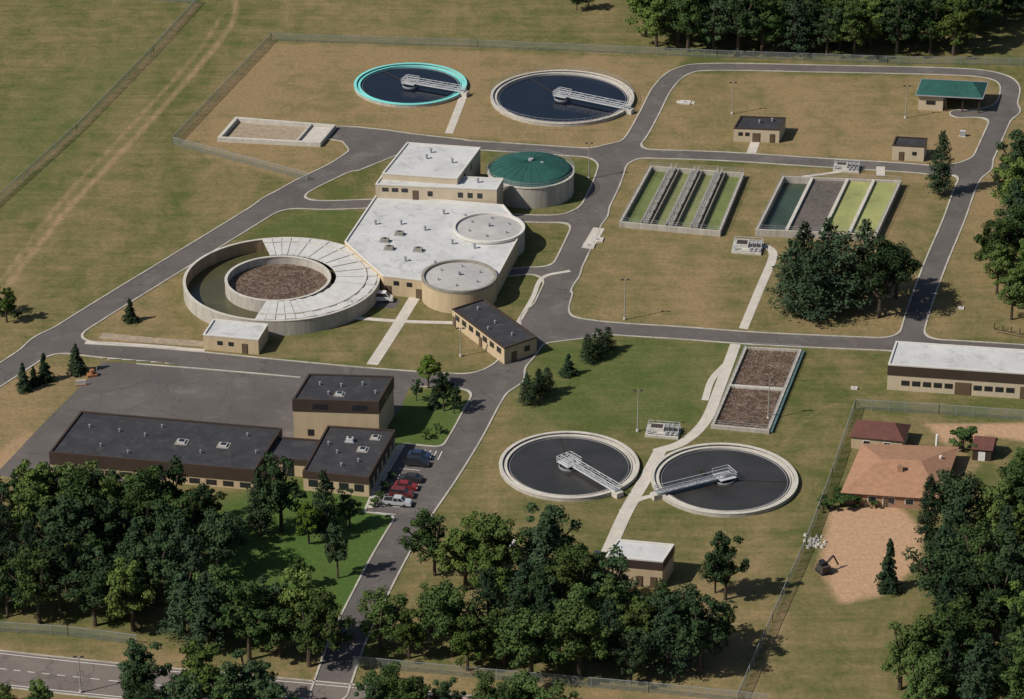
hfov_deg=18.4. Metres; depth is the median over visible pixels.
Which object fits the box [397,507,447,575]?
deciduous tree
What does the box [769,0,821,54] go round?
pine tree
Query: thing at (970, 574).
deciduous tree
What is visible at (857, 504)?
shrub
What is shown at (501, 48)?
chain link fence
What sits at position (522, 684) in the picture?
deciduous tree
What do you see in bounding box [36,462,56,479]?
deciduous tree
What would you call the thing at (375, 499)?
shrub
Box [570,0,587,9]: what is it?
deciduous tree
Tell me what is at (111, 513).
deciduous tree
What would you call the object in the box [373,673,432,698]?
deciduous tree
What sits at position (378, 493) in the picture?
shrub
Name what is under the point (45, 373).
spruce tree
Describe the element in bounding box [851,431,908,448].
garage walls
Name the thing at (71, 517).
deciduous tree
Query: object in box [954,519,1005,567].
deciduous tree
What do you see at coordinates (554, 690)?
deciduous tree
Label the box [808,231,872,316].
pine tree
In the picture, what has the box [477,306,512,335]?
roof vents
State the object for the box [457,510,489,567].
deciduous tree
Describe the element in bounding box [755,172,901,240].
aeration basin
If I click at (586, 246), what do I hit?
slab
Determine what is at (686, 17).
deciduous tree
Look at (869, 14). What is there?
deciduous tree
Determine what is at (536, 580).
deciduous tree
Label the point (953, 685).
pine tree
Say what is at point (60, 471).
deciduous tree
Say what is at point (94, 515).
deciduous tree
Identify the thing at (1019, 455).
deciduous tree
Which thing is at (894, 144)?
roof edge
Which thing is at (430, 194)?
windows
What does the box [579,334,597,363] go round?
pine tree
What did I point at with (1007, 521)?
pine tree
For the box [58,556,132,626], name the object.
deciduous tree
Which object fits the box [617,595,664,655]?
deciduous tree
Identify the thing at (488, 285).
round tank rim
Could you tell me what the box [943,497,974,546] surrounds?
pine tree
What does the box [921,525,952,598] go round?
pine tree
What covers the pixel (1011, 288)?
deciduous tree
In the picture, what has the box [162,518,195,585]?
pine tree
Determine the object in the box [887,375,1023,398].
walls
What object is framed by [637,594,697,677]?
pine tree
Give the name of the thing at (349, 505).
deciduous tree
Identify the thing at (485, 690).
deciduous tree
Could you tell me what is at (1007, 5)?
deciduous tree
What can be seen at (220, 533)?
deciduous tree
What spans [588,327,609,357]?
pine tree
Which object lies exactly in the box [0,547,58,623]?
deciduous tree
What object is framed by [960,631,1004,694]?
pine tree
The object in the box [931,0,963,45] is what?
deciduous tree
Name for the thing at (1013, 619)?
pine tree
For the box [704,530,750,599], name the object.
deciduous tree
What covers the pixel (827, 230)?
pine tree
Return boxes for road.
[0,64,1023,684]
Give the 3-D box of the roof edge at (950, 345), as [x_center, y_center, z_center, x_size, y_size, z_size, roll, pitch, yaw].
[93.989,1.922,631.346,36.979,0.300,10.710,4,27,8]
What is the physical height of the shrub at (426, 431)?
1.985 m
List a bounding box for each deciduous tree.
[0,287,16,322]
[0,475,19,532]
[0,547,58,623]
[0,555,12,575]
[0,557,27,617]
[0,682,21,698]
[4,471,23,506]
[5,479,56,551]
[10,458,51,534]
[23,678,52,698]
[25,507,65,552]
[27,692,53,698]
[34,468,101,530]
[34,527,86,612]
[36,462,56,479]
[38,465,60,503]
[41,460,99,496]
[43,493,113,556]
[46,541,86,592]
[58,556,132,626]
[66,500,119,539]
[69,540,103,591]
[79,530,118,568]
[85,498,132,553]
[92,476,125,523]
[93,466,124,493]
[103,557,155,631]
[104,465,176,542]
[107,541,150,574]
[108,563,150,615]
[110,474,145,510]
[116,490,155,536]
[116,638,172,682]
[120,660,168,698]
[124,530,179,606]
[126,499,195,554]
[129,687,163,698]
[146,455,193,508]
[153,672,204,698]
[161,559,198,619]
[163,491,203,548]
[176,639,222,697]
[183,484,233,554]
[185,563,240,621]
[186,481,222,539]
[192,509,249,566]
[206,672,243,698]
[216,580,269,660]
[218,648,277,698]
[220,589,255,643]
[251,679,298,698]
[252,452,307,531]
[252,605,301,657]
[256,575,296,638]
[274,567,325,643]
[288,553,315,580]
[290,584,355,667]
[321,523,348,578]
[336,488,362,526]
[354,681,389,698]
[355,584,408,652]
[357,661,409,698]
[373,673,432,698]
[392,608,427,658]
[395,675,431,698]
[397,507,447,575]
[410,378,423,400]
[415,582,465,634]
[418,579,478,656]
[431,371,453,410]
[431,676,466,698]
[435,519,479,590]
[446,385,461,413]
[449,614,487,670]
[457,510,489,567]
[465,511,526,567]
[466,544,514,607]
[467,668,510,698]
[472,606,512,667]
[487,684,527,698]
[492,606,564,677]
[501,670,547,698]
[514,565,561,615]
[516,502,582,563]
[529,679,581,698]
[539,563,568,597]
[539,603,613,678]
[544,552,592,606]
[544,582,601,625]
[552,540,605,604]
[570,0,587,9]
[578,0,593,9]
[584,544,640,608]
[592,575,636,629]
[609,626,652,683]
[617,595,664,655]
[624,0,663,34]
[631,589,679,654]
[635,0,670,46]
[643,578,682,610]
[647,583,737,658]
[661,0,709,51]
[663,0,701,42]
[671,588,728,674]
[694,0,736,52]
[694,0,737,41]
[696,552,735,592]
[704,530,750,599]
[714,0,762,56]
[714,601,736,645]
[732,1,775,46]
[739,0,786,54]
[753,0,791,26]
[771,0,827,36]
[789,1,831,48]
[810,5,844,55]
[815,0,830,40]
[820,0,867,40]
[824,0,871,49]
[827,0,869,56]
[841,234,921,317]
[854,1,878,12]
[855,0,884,48]
[872,0,890,33]
[875,0,925,54]
[879,240,922,298]
[881,613,944,690]
[883,0,920,44]
[900,649,956,698]
[901,534,983,605]
[904,0,940,5]
[904,0,943,53]
[906,601,979,676]
[920,468,985,527]
[927,556,1002,606]
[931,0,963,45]
[933,592,994,655]
[934,0,979,55]
[952,0,998,45]
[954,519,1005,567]
[969,554,1012,618]
[970,558,1017,640]
[971,476,1023,535]
[973,219,1018,266]
[974,0,1005,27]
[977,205,1023,267]
[983,242,1014,294]
[983,640,1023,697]
[990,155,1023,205]
[991,167,1023,211]
[991,531,1023,596]
[993,267,1023,319]
[995,129,1023,173]
[995,580,1023,633]
[996,459,1023,538]
[996,626,1023,666]
[997,0,1023,24]
[997,641,1023,698]
[1008,243,1023,303]
[1009,446,1023,466]
[1010,503,1023,547]
[1013,481,1023,516]
[1015,238,1023,266]
[1015,632,1023,643]
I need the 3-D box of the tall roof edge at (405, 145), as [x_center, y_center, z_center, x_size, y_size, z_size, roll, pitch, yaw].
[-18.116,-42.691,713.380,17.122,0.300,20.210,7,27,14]
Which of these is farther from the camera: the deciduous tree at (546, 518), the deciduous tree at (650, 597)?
the deciduous tree at (546, 518)
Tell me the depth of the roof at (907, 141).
736.58 m
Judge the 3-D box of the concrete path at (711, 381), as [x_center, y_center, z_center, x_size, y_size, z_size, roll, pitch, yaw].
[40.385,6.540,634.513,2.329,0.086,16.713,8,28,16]
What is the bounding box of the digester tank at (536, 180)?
[487,149,574,208]
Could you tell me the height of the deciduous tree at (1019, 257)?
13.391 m
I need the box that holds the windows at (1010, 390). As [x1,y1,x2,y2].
[902,381,1013,392]
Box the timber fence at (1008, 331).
[994,323,1023,334]
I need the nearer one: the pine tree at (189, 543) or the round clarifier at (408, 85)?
the pine tree at (189, 543)
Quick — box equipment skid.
[87,366,97,377]
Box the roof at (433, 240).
[347,198,514,278]
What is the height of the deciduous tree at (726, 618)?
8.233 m
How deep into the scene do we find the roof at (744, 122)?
747.39 m
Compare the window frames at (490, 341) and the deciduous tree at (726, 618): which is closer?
the deciduous tree at (726, 618)
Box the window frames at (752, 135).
[738,132,774,142]
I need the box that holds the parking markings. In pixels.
[377,450,441,514]
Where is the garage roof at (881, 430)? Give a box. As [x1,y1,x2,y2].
[849,420,910,441]
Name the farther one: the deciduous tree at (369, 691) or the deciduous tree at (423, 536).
the deciduous tree at (423, 536)
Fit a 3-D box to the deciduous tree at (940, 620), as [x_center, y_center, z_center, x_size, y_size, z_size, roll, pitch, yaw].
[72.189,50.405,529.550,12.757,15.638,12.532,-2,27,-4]
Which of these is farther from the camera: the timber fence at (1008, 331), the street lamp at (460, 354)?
the timber fence at (1008, 331)
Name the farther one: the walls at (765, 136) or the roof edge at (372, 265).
the walls at (765, 136)
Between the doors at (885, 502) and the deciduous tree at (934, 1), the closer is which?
the doors at (885, 502)
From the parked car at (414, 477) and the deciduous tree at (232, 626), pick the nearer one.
the deciduous tree at (232, 626)
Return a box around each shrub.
[369,496,382,506]
[373,490,384,498]
[379,481,391,490]
[387,471,396,477]
[421,428,432,438]
[430,423,442,430]
[816,496,833,509]
[819,486,857,504]
[852,496,866,506]
[866,499,878,505]
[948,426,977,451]
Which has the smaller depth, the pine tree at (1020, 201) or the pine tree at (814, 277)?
the pine tree at (814, 277)
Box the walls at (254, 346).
[203,326,268,354]
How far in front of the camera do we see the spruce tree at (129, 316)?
658.11 m
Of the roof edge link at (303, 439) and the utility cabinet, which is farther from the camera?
the utility cabinet
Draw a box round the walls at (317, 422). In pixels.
[293,389,393,438]
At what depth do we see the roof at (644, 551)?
564.03 m
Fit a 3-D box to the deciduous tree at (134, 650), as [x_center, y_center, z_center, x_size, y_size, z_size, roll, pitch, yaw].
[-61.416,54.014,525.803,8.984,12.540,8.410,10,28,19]
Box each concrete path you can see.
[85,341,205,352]
[99,333,203,346]
[356,317,451,323]
[365,444,404,507]
[367,297,418,364]
[445,96,466,133]
[516,270,570,323]
[581,227,603,248]
[601,450,665,551]
[619,495,649,511]
[652,344,740,453]
[702,364,727,400]
[739,244,776,328]
[747,142,759,152]
[803,172,842,176]
[876,166,884,175]
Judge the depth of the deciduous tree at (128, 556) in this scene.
554.25 m
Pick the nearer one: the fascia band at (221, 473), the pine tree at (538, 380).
the fascia band at (221, 473)
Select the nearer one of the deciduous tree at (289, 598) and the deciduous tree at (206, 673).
the deciduous tree at (206, 673)
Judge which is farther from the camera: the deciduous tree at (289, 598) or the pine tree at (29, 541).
the pine tree at (29, 541)
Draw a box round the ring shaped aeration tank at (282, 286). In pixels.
[183,237,379,335]
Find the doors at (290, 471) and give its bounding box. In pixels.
[283,466,292,475]
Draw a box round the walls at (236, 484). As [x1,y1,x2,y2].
[50,464,265,489]
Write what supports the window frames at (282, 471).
attached to the walls at (236, 484)
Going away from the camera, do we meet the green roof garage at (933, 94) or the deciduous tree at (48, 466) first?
the deciduous tree at (48, 466)
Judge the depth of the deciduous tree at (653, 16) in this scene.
795.90 m
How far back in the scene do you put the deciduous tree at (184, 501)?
568.03 m
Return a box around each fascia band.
[49,378,395,484]
[605,545,674,570]
[887,365,1023,383]
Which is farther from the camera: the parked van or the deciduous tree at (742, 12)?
the deciduous tree at (742, 12)
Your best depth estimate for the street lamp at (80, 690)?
530.38 m
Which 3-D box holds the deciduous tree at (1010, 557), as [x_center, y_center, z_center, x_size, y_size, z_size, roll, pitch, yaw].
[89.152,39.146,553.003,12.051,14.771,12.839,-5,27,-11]
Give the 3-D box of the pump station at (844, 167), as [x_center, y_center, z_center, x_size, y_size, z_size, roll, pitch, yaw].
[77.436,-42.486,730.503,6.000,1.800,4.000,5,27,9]
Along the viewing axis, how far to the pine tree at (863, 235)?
664.35 m
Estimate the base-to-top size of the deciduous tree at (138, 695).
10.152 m
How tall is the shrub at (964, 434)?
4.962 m
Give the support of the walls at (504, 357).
on the ground
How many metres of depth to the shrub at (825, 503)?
586.74 m
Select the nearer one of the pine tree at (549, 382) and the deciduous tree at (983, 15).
the pine tree at (549, 382)
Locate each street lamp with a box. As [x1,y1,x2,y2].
[73,656,83,692]
[456,327,464,356]
[585,142,592,178]
[621,279,629,319]
[634,390,642,431]
[729,82,736,113]
[765,379,773,418]
[903,85,910,118]
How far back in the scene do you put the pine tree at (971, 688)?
518.34 m
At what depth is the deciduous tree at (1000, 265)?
667.33 m
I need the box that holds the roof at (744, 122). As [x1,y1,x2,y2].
[736,117,782,128]
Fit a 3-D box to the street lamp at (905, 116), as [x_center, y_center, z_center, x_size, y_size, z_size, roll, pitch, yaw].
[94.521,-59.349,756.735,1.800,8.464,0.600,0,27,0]
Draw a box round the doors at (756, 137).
[753,134,774,142]
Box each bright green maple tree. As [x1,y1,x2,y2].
[296,501,323,544]
[415,354,441,387]
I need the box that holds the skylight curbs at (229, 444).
[174,391,381,452]
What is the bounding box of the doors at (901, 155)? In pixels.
[899,152,903,160]
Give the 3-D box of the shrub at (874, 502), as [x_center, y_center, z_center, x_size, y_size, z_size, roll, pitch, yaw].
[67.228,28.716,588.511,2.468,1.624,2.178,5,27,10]
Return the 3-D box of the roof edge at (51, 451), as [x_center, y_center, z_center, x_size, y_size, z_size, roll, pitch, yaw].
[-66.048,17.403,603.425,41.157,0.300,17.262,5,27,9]
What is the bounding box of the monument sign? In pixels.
[75,379,86,386]
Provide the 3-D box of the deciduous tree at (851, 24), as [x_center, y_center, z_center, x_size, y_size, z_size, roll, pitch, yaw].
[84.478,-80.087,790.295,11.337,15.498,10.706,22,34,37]
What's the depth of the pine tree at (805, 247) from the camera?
664.96 m
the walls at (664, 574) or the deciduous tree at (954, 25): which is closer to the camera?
the walls at (664, 574)
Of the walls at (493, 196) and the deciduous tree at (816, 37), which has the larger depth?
the deciduous tree at (816, 37)
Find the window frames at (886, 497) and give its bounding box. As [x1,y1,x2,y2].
[850,440,923,506]
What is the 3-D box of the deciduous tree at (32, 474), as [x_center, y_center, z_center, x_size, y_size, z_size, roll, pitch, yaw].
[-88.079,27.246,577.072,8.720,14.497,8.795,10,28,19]
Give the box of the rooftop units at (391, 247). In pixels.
[380,230,422,251]
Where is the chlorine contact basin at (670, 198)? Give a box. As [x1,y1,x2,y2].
[619,162,744,236]
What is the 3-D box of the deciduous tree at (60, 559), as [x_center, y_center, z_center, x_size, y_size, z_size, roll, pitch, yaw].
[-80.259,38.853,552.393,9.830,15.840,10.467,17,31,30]
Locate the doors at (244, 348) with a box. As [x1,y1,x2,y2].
[242,344,246,353]
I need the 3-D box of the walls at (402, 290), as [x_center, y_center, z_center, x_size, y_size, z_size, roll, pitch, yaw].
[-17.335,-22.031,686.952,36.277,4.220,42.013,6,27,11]
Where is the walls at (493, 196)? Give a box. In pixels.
[375,181,502,203]
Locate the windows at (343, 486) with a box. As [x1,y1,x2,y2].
[56,391,393,491]
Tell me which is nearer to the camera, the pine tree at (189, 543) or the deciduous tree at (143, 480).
the pine tree at (189, 543)
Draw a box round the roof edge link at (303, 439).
[267,436,319,461]
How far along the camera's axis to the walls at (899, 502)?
588.35 m
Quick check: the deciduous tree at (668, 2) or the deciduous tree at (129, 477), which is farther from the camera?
the deciduous tree at (668, 2)
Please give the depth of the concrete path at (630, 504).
590.36 m
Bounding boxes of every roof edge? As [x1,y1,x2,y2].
[49,411,281,470]
[203,319,267,340]
[292,373,393,402]
[303,425,394,478]
[344,195,518,280]
[375,175,503,189]
[382,142,480,178]
[452,298,536,348]
[605,539,674,562]
[734,116,785,130]
[888,341,1023,374]
[892,136,927,147]
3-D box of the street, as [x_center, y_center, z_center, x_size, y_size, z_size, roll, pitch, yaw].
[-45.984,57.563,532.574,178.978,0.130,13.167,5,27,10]
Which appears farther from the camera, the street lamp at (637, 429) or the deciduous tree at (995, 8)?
the deciduous tree at (995, 8)
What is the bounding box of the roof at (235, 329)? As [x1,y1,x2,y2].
[206,321,264,338]
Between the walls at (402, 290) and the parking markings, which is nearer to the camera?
the parking markings
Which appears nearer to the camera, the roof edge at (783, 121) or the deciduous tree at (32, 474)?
the deciduous tree at (32, 474)
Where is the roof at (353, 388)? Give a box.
[296,376,389,400]
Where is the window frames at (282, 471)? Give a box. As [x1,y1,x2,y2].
[57,429,393,491]
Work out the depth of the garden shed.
604.69 m
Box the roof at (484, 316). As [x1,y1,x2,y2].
[456,301,532,346]
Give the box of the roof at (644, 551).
[611,541,670,559]
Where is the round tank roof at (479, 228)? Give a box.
[456,215,521,240]
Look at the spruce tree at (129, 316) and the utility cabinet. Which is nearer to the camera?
the spruce tree at (129, 316)
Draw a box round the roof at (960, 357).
[891,343,1023,371]
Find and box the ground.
[0,0,1023,698]
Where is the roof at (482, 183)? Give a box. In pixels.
[378,178,500,188]
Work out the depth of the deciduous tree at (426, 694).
520.47 m
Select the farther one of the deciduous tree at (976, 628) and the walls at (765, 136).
the walls at (765, 136)
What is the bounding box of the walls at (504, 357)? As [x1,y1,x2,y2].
[452,310,536,363]
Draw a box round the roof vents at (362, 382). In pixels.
[88,381,376,465]
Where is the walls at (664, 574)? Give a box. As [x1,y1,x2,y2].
[606,555,673,587]
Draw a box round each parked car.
[382,494,412,507]
[389,485,414,497]
[394,479,418,489]
[398,472,422,482]
[404,454,429,467]
[408,449,431,459]
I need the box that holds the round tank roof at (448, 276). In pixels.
[424,263,493,289]
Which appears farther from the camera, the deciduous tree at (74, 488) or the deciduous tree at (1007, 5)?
the deciduous tree at (1007, 5)
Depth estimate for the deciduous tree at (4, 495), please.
571.74 m
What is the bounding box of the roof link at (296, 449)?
[268,439,317,459]
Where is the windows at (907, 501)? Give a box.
[863,441,924,503]
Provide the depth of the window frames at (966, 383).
628.69 m
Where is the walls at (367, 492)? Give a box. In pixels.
[303,439,394,496]
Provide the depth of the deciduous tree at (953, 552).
549.37 m
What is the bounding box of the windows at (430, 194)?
[382,165,481,286]
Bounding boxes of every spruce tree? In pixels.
[15,362,33,393]
[28,366,40,388]
[36,353,55,383]
[65,343,87,377]
[121,298,139,323]
[427,386,440,409]
[558,353,577,377]
[873,538,902,594]
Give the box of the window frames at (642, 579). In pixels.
[614,574,656,587]
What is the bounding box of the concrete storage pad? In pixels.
[217,117,335,146]
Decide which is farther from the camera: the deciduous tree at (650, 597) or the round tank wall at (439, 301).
the round tank wall at (439, 301)
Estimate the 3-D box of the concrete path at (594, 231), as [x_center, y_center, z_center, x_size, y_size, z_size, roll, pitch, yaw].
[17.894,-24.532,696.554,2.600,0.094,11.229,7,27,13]
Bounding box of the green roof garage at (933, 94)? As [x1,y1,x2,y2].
[915,78,987,112]
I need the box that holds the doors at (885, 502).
[883,497,888,506]
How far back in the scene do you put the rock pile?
576.90 m
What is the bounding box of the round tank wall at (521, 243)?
[454,232,524,255]
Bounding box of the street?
[0,650,477,698]
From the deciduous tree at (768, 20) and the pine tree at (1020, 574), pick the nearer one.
the pine tree at (1020, 574)
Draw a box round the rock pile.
[803,533,826,548]
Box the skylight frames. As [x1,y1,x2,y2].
[177,391,378,450]
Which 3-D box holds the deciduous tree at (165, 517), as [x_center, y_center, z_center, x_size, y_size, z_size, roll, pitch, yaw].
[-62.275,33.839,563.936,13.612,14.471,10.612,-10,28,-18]
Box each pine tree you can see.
[0,498,21,563]
[5,541,25,597]
[12,519,47,570]
[123,516,148,573]
[156,571,202,640]
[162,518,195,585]
[178,534,206,595]
[178,570,235,648]
[242,468,277,535]
[307,469,344,537]
[462,566,516,646]
[506,562,531,615]
[511,523,560,586]
[515,372,537,405]
[531,368,548,398]
[532,584,560,663]
[540,366,557,393]
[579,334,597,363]
[587,594,623,663]
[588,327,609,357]
[602,327,616,351]
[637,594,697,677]
[763,239,815,313]
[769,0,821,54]
[785,241,842,321]
[788,221,818,284]
[806,217,848,288]
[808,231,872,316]
[839,219,876,294]
[913,473,941,545]
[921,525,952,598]
[925,130,957,194]
[927,635,966,698]
[928,516,963,552]
[929,565,969,624]
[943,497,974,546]
[953,642,995,698]
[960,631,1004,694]
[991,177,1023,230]
[992,504,1020,564]
[993,603,1023,663]
[994,530,1019,583]
[1001,563,1023,621]
[1007,198,1023,250]
[1012,0,1023,11]
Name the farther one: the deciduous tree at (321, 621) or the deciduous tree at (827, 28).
the deciduous tree at (827, 28)
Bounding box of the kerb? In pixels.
[0,63,1023,698]
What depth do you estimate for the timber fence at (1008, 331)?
653.64 m
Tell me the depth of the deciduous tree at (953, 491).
571.02 m
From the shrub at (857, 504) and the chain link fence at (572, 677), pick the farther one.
the shrub at (857, 504)
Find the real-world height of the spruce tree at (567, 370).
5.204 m
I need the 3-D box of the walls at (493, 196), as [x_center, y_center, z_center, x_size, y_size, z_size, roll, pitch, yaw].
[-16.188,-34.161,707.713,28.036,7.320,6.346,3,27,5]
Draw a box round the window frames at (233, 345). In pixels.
[217,341,247,353]
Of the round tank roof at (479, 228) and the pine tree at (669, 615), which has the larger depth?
the round tank roof at (479, 228)
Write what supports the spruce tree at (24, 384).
on the ground
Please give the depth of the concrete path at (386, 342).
654.57 m
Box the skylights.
[179,391,377,448]
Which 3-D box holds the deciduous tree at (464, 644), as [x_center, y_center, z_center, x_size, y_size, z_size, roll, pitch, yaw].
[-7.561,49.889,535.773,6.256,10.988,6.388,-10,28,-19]
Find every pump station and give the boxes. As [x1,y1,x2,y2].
[645,420,680,439]
[731,236,763,255]
[833,159,859,173]
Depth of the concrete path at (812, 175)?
728.00 m
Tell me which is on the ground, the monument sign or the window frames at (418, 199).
the monument sign
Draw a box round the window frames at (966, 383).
[901,380,1020,394]
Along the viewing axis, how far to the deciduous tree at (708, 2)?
797.88 m
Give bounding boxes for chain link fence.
[0,0,194,200]
[5,622,136,642]
[172,33,1021,177]
[353,656,768,698]
[737,399,1023,698]
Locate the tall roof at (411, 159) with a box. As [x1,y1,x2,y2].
[385,144,476,177]
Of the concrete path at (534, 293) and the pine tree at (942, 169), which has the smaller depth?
the concrete path at (534, 293)
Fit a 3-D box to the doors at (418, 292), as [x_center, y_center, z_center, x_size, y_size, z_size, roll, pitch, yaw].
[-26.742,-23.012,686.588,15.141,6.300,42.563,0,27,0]
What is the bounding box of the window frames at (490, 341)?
[453,314,528,361]
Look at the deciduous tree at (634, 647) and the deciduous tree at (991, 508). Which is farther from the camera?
the deciduous tree at (991, 508)
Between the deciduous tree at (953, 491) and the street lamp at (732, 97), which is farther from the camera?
the street lamp at (732, 97)
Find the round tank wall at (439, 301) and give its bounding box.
[422,280,496,313]
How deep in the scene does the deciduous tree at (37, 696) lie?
516.12 m
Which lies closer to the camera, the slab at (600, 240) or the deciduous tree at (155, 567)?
the deciduous tree at (155, 567)
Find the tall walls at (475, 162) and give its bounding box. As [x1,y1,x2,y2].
[382,150,480,184]
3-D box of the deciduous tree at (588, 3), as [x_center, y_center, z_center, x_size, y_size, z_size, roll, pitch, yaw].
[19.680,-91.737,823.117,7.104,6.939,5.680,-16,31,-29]
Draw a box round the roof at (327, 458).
[306,428,391,476]
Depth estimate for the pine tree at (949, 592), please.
540.25 m
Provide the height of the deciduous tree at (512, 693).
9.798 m
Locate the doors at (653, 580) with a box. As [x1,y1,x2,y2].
[637,576,655,587]
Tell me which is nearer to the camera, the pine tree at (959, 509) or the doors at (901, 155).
the pine tree at (959, 509)
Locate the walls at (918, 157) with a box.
[892,142,926,161]
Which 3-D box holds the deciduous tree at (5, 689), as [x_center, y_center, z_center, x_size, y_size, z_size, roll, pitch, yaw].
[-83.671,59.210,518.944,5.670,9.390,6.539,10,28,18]
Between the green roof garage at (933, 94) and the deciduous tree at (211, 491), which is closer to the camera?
the deciduous tree at (211, 491)
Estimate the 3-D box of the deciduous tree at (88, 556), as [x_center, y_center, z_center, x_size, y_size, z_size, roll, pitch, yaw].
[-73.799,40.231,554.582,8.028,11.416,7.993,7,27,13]
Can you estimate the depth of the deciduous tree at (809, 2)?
796.17 m
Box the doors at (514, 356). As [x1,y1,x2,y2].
[453,317,516,361]
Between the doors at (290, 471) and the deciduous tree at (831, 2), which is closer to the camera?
the doors at (290, 471)
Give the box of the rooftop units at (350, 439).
[346,436,353,441]
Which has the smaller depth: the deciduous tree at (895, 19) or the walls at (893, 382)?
the walls at (893, 382)
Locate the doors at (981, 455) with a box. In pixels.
[978,452,984,460]
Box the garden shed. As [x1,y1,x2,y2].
[971,436,997,460]
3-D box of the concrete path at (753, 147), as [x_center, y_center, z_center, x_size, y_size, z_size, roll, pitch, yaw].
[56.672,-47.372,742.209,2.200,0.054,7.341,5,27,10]
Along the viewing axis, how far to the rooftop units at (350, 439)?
603.26 m
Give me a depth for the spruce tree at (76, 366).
636.58 m
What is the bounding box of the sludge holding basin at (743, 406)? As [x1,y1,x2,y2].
[711,342,803,433]
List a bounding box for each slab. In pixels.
[582,243,594,248]
[591,237,603,242]
[679,100,690,104]
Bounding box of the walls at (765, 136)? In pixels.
[733,120,785,142]
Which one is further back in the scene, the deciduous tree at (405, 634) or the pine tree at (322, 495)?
the pine tree at (322, 495)
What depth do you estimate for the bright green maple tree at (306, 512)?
573.82 m
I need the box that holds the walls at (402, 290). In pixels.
[345,240,517,297]
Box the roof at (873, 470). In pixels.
[841,443,958,497]
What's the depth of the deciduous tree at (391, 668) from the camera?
520.68 m
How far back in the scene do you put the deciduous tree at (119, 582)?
544.88 m
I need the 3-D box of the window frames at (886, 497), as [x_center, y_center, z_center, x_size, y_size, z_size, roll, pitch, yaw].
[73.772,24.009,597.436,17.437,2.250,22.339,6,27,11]
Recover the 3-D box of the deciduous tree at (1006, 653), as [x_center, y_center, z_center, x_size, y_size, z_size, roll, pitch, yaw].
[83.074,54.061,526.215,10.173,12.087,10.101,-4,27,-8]
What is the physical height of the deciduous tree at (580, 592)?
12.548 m
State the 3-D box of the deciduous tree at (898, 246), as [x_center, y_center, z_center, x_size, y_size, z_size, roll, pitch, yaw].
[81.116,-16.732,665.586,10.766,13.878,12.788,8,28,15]
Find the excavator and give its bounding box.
[815,555,838,575]
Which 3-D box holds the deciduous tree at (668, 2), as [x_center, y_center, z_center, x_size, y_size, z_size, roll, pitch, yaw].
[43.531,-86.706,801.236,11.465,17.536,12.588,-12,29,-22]
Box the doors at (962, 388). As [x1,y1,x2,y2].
[955,383,1023,398]
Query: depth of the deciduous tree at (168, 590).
549.90 m
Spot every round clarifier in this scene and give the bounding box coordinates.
[354,63,468,107]
[490,66,633,126]
[499,431,639,501]
[650,443,797,517]
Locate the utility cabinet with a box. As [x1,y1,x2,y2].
[959,130,965,136]
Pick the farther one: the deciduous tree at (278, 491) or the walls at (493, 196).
the walls at (493, 196)
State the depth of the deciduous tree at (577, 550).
550.15 m
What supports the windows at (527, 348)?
attached to the window frames at (490, 341)
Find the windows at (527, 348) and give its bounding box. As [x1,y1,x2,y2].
[455,315,529,353]
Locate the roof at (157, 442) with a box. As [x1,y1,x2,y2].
[53,413,277,468]
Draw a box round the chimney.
[897,463,902,471]
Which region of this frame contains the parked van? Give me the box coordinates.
[376,290,393,302]
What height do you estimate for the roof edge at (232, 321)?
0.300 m
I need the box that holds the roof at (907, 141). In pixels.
[895,138,925,145]
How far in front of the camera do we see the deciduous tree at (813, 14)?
792.75 m
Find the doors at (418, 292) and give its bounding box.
[386,191,420,298]
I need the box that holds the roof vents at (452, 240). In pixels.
[374,148,509,285]
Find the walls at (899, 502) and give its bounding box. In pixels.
[844,460,954,509]
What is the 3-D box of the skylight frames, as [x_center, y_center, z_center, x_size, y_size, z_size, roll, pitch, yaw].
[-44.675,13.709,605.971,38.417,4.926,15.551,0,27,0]
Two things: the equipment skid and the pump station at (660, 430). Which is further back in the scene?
the equipment skid
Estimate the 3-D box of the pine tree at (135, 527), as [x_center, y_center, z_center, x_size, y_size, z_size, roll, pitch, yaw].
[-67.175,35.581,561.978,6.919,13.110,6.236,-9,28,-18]
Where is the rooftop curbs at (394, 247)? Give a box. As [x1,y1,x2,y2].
[379,233,423,252]
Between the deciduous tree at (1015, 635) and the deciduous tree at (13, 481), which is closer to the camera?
the deciduous tree at (1015, 635)
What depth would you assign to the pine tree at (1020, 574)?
546.62 m
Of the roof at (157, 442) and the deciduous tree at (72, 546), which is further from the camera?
the roof at (157, 442)
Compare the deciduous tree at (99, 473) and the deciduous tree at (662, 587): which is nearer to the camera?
the deciduous tree at (662, 587)
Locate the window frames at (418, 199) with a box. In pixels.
[382,164,481,298]
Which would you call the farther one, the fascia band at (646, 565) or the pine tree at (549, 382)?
the pine tree at (549, 382)
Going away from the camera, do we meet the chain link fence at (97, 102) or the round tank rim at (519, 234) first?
the round tank rim at (519, 234)
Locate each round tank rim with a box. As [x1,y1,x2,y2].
[421,259,496,293]
[453,212,524,243]
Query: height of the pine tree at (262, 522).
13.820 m
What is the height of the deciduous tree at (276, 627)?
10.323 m
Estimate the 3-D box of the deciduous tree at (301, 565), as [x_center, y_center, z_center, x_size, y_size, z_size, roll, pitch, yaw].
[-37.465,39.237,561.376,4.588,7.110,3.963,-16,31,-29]
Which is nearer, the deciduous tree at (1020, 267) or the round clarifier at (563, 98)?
the deciduous tree at (1020, 267)
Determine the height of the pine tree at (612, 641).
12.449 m
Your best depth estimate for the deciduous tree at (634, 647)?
531.06 m
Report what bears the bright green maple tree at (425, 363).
on the ground
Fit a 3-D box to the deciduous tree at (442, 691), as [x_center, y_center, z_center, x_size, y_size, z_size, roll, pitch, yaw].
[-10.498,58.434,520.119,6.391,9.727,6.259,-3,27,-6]

